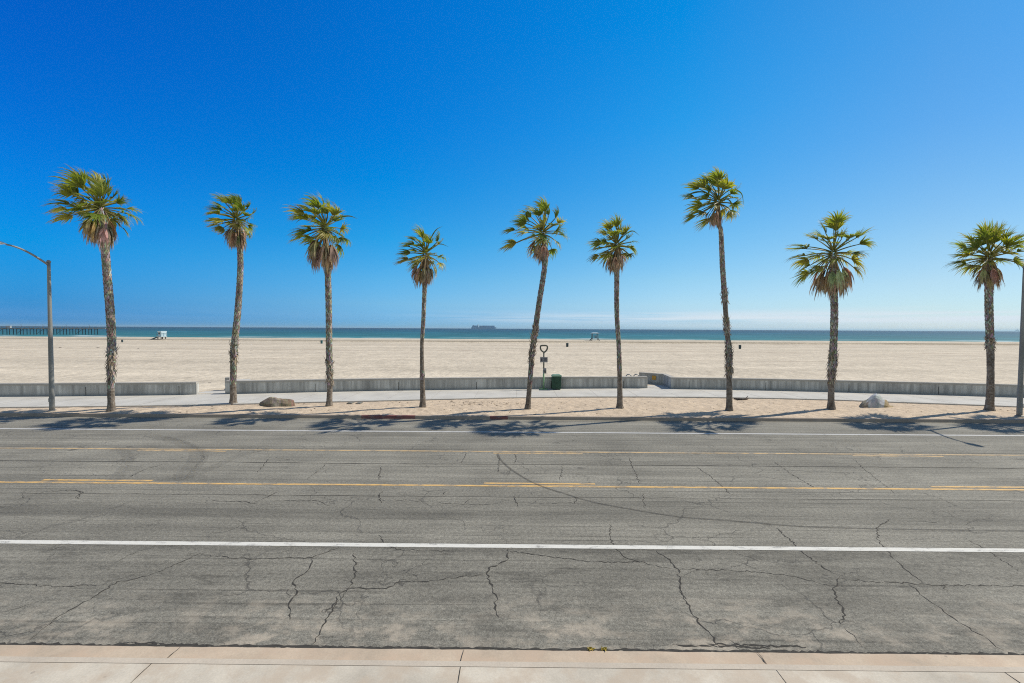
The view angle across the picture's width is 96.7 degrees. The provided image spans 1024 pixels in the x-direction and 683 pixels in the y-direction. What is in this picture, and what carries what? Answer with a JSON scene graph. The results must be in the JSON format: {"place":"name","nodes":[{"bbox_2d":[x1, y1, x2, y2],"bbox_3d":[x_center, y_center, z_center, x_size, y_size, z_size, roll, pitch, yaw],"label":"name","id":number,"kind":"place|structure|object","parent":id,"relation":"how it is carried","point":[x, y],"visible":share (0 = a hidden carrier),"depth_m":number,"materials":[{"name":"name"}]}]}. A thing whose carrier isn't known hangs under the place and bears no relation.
{"place":"outdoors","nodes":[
{"label":"outdoors","id":0,"kind":"place"},
{"bbox_2d":[199,385,668,393],"bbox_3d":[-4.401,3.173,31.651,30.952,0.122,4.540,0,2,-8],"label":"path apron","id":1,"kind":"object","parent":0,"point":[659,386],"visible":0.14,"depth_m":31.54,"materials":[{"name":"concrete"}]},
{"bbox_2d":[0,336,1018,393],"bbox_3d":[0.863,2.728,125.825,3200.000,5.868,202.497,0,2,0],"label":"beach","id":2,"kind":"structure","parent":0,"point":[203,361],"depth_m":59.49,"materials":[{"name":"beige sand"}]},
{"bbox_2d":[0,382,198,395],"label":"sea wall","id":3,"kind":"structure","parent":2,"relation":"on","point":[100,388],"depth_m":26.59,"materials":[{"name":"concrete"}]},
{"bbox_2d":[152,331,166,338],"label":"lifeguard tower","id":4,"kind":"structure","parent":2,"relation":"on","point":[161,334],"depth_m":131.99,"materials":[{"name":"white paint"}]},
{"bbox_2d":[225,376,647,393],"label":"sea wall","id":5,"kind":"structure","parent":2,"relation":"on","point":[320,385],"depth_m":29.82,"materials":[{"name":"concrete"}]},
{"bbox_2d":[589,333,599,340],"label":"lifeguard tower","id":6,"kind":"structure","parent":2,"relation":"on","point":[592,336],"depth_m":132.00,"materials":[{"name":"blue paint"}]},
{"bbox_2d":[639,372,1023,396],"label":"sea wall","id":7,"kind":"structure","parent":2,"relation":"on","point":[908,387],"depth_m":29.90,"materials":[{"name":"concrete"}]},
{"bbox_2d":[0,326,1019,341],"bbox_3d":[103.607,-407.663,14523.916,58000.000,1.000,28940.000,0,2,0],"label":"sea","id":8,"kind":"structure","parent":0,"point":[608,334],"depth_m":526.34,"materials":[{"name":"liquid"}]},
{"bbox_2d":[0,326,105,334],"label":"pier","id":9,"kind":"structure","parent":8,"relation":"in","point":[69,328],"depth_m":333.65,"materials":[{"name":"grey wood"}]},
{"bbox_2d":[471,325,495,328],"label":"container ship","id":10,"kind":"object","parent":8,"relation":"on","point":[482,327],"visible":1,"depth_m":5182.03,"materials":[{"name":"paint"}]},
{"bbox_2d":[0,416,1023,654],"bbox_3d":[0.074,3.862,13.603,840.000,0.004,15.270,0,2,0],"label":"road","id":11,"kind":"structure","parent":0,"point":[779,601],"depth_m":9.37,"materials":[{"name":"grey asphalt"}]},
{"bbox_2d":[0,645,1023,672],"bbox_3d":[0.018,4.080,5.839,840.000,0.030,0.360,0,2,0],"label":"gutter","id":12,"kind":"object","parent":11,"relation":"on","point":[511,655],"visible":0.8,"depth_m":5.89,"materials":[{"name":"grey concrete"}]},
{"bbox_2d":[0,540,1023,551],"bbox_3d":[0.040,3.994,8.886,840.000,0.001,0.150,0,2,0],"label":"white line","id":13,"kind":"object","parent":11,"relation":"on","point":[514,546],"visible":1,"depth_m":8.89,"materials":[{"name":"paint"}]},
{"bbox_2d":[0,481,1023,490],"bbox_3d":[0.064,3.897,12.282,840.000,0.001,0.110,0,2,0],"label":"yellow line","id":14,"kind":"object","parent":11,"relation":"on","point":[505,485],"visible":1,"depth_m":12.28,"materials":[{"name":"paint"}]},
{"bbox_2d":[0,428,1023,435],"bbox_3d":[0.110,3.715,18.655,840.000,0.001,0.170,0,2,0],"label":"white line","id":15,"kind":"object","parent":11,"relation":"on","point":[513,432],"visible":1,"depth_m":18.66,"materials":[{"name":"paint"}]},
{"bbox_2d":[0,447,1023,455],"bbox_3d":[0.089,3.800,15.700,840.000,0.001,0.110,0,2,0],"label":"yellow line","id":16,"kind":"object","parent":11,"relation":"on","point":[517,451],"visible":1,"depth_m":15.70,"materials":[{"name":"paint"}]},
{"bbox_2d":[44,479,1023,487],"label":"yellow line","id":17,"kind":"object","parent":11,"relation":"on","point":[525,483],"visible":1,"depth_m":12.48,"materials":[{"name":"paint"}]},
{"bbox_2d":[137,450,943,456],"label":"yellow line","id":18,"kind":"object","parent":11,"relation":"on","point":[544,453],"visible":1,"depth_m":15.48,"materials":[{"name":"paint"}]},
{"bbox_2d":[0,662,1023,682],"bbox_3d":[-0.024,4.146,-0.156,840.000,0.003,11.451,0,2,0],"label":"pavement","id":19,"kind":"structure","parent":0,"point":[27,672],"depth_m":5.44,"materials":[{"name":"concrete"}]},
{"bbox_2d":[0,398,1023,418],"bbox_3d":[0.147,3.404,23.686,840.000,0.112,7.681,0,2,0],"label":"verge","id":20,"kind":"structure","parent":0,"point":[700,407],"depth_m":22.93,"materials":[{"name":"beige sand"}]},
{"bbox_2d":[0,241,55,411],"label":"street lamp","id":21,"kind":"object","parent":20,"relation":"on","point":[51,399],"visible":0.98,"depth_m":21.76,"materials":[{"name":"metal"}]},
{"bbox_2d":[41,164,145,411],"bbox_3d":[-20.089,-2.426,21.802,3.435,11.695,3.829,1,2,31],"label":"palm tree","id":22,"kind":"object","parent":20,"relation":"on","point":[98,225],"visible":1,"depth_m":21.63,"materials":[{"name":"green plant"}]},
{"bbox_2d":[203,192,256,404],"bbox_3d":[-14.814,-2.188,23.938,2.567,11.277,2.816,0,2,-18],"label":"palm tree","id":23,"kind":"object","parent":20,"relation":"on","point":[236,235],"visible":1,"depth_m":23.98,"materials":[{"name":"green plant"}]},
{"bbox_2d":[259,397,294,406],"bbox_3d":[-12.319,3.146,23.772,2.067,0.500,0.975,1,2,15],"label":"boulder","id":24,"kind":"object","parent":20,"relation":"on","point":[273,402],"visible":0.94,"depth_m":23.45,"materials":[{"name":"grey stone"}]},
{"bbox_2d":[283,192,356,406],"bbox_3d":[-9.776,-2.168,23.250,3.635,11.198,3.453,1,2,33],"label":"palm tree","id":25,"kind":"object","parent":20,"relation":"on","point":[325,255],"visible":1,"depth_m":23.13,"materials":[{"name":"green plant"}]},
{"bbox_2d":[392,224,448,407],"bbox_3d":[-4.657,-1.226,23.349,2.871,9.407,2.738,0,2,0],"label":"palm tree","id":26,"kind":"object","parent":20,"relation":"on","point":[422,274],"visible":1,"depth_m":23.19,"materials":[{"name":"green plant"}]},
{"bbox_2d":[45,399,1015,416],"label":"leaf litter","id":27,"kind":"object","parent":20,"relation":"on","point":[481,404],"visible":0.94,"depth_m":23.41,"materials":[{"name":"brown plant"}]},
{"bbox_2d":[500,196,568,408],"bbox_3d":[1.121,-1.980,23.093,3.500,11.007,3.430,1,2,30],"label":"palm tree","id":28,"kind":"object","parent":20,"relation":"on","point":[540,251],"visible":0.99,"depth_m":22.84,"materials":[{"name":"green plant"}]},
{"bbox_2d":[586,213,637,408],"bbox_3d":[5.115,-1.449,23.157,2.674,9.945,2.532,0,2,-26],"label":"palm tree","id":29,"kind":"object","parent":20,"relation":"on","point":[614,262],"visible":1,"depth_m":23.15,"materials":[{"name":"green plant"}]},
{"bbox_2d":[680,166,743,410],"bbox_3d":[9.953,-2.610,22.931,3.011,12.370,3.344,1,2,34],"label":"palm tree","id":30,"kind":"object","parent":20,"relation":"on","point":[717,180],"visible":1,"depth_m":22.71,"materials":[{"name":"green plant"}]},
{"bbox_2d":[784,210,876,409],"bbox_3d":[15.915,-1.556,23.125,3.962,10.260,4.368,0,2,0],"label":"palm tree","id":31,"kind":"object","parent":20,"relation":"on","point":[833,281],"visible":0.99,"depth_m":23.08,"materials":[{"name":"green plant"}]},
{"bbox_2d":[859,394,892,407],"bbox_3d":[19.564,3.168,24.355,2.348,0.767,0.930,0,2,-13],"label":"boulder","id":32,"kind":"object","parent":20,"relation":"on","point":[875,401],"visible":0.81,"depth_m":23.99,"materials":[{"name":"grey stone"}]},
{"bbox_2d":[942,218,1023,410],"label":"palm tree","id":33,"kind":"object","parent":20,"relation":"on","point":[989,274],"visible":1,"depth_m":23.11,"materials":[{"name":"green plant"}]},
{"bbox_2d":[1014,265,1023,416],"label":"street lamp","id":34,"kind":"object","parent":20,"relation":"on","point":[1020,404],"visible":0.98,"depth_m":21.72,"materials":[{"name":"metal"}]},
{"bbox_2d":[0,388,1023,407],"bbox_3d":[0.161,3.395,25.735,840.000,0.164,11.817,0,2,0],"label":"beach path","id":35,"kind":"structure","parent":0,"point":[188,400],"depth_m":27.08,"materials":[{"name":"concrete"}]},
{"bbox_2d":[539,345,547,389],"bbox_3d":[2.123,1.714,30.413,0.600,3.000,0.591,0,2,0],"label":"signpost","id":36,"kind":"object","parent":35,"relation":"on","point":[543,359],"visible":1,"depth_m":30.32,"materials":[{"name":"metal"}]},
{"bbox_2d":[551,374,561,389],"bbox_3d":[2.966,2.699,30.424,0.660,1.008,0.620,0,2,0],"label":"litter bin","id":37,"kind":"object","parent":35,"relation":"on","point":[556,382],"visible":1,"depth_m":30.15,"materials":[{"name":"green paint"}]},
{"bbox_2d":[0,0,1023,330],"label":"sky","id":38,"kind":"structure","parent":0,"point":[905,118],"materials":[{"name":"blue"}]},
{"label":"ground","id":39,"kind":"structure","parent":0,"visible":0},
{"bbox_2d":[0,656,1023,672],"bbox_3d":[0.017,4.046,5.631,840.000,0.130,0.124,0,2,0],"label":"kerb","id":40,"kind":"structure","parent":39,"relation":"on","point":[517,664],"depth_m":5.61,"materials":[{"name":"concrete"}]},
{"bbox_2d":[0,412,1023,422],"bbox_3d":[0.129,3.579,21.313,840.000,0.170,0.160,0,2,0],"label":"kerb","id":41,"kind":"structure","parent":39,"relation":"on","point":[516,417],"depth_m":21.26,"materials":[{"name":"concrete"}]}
]}

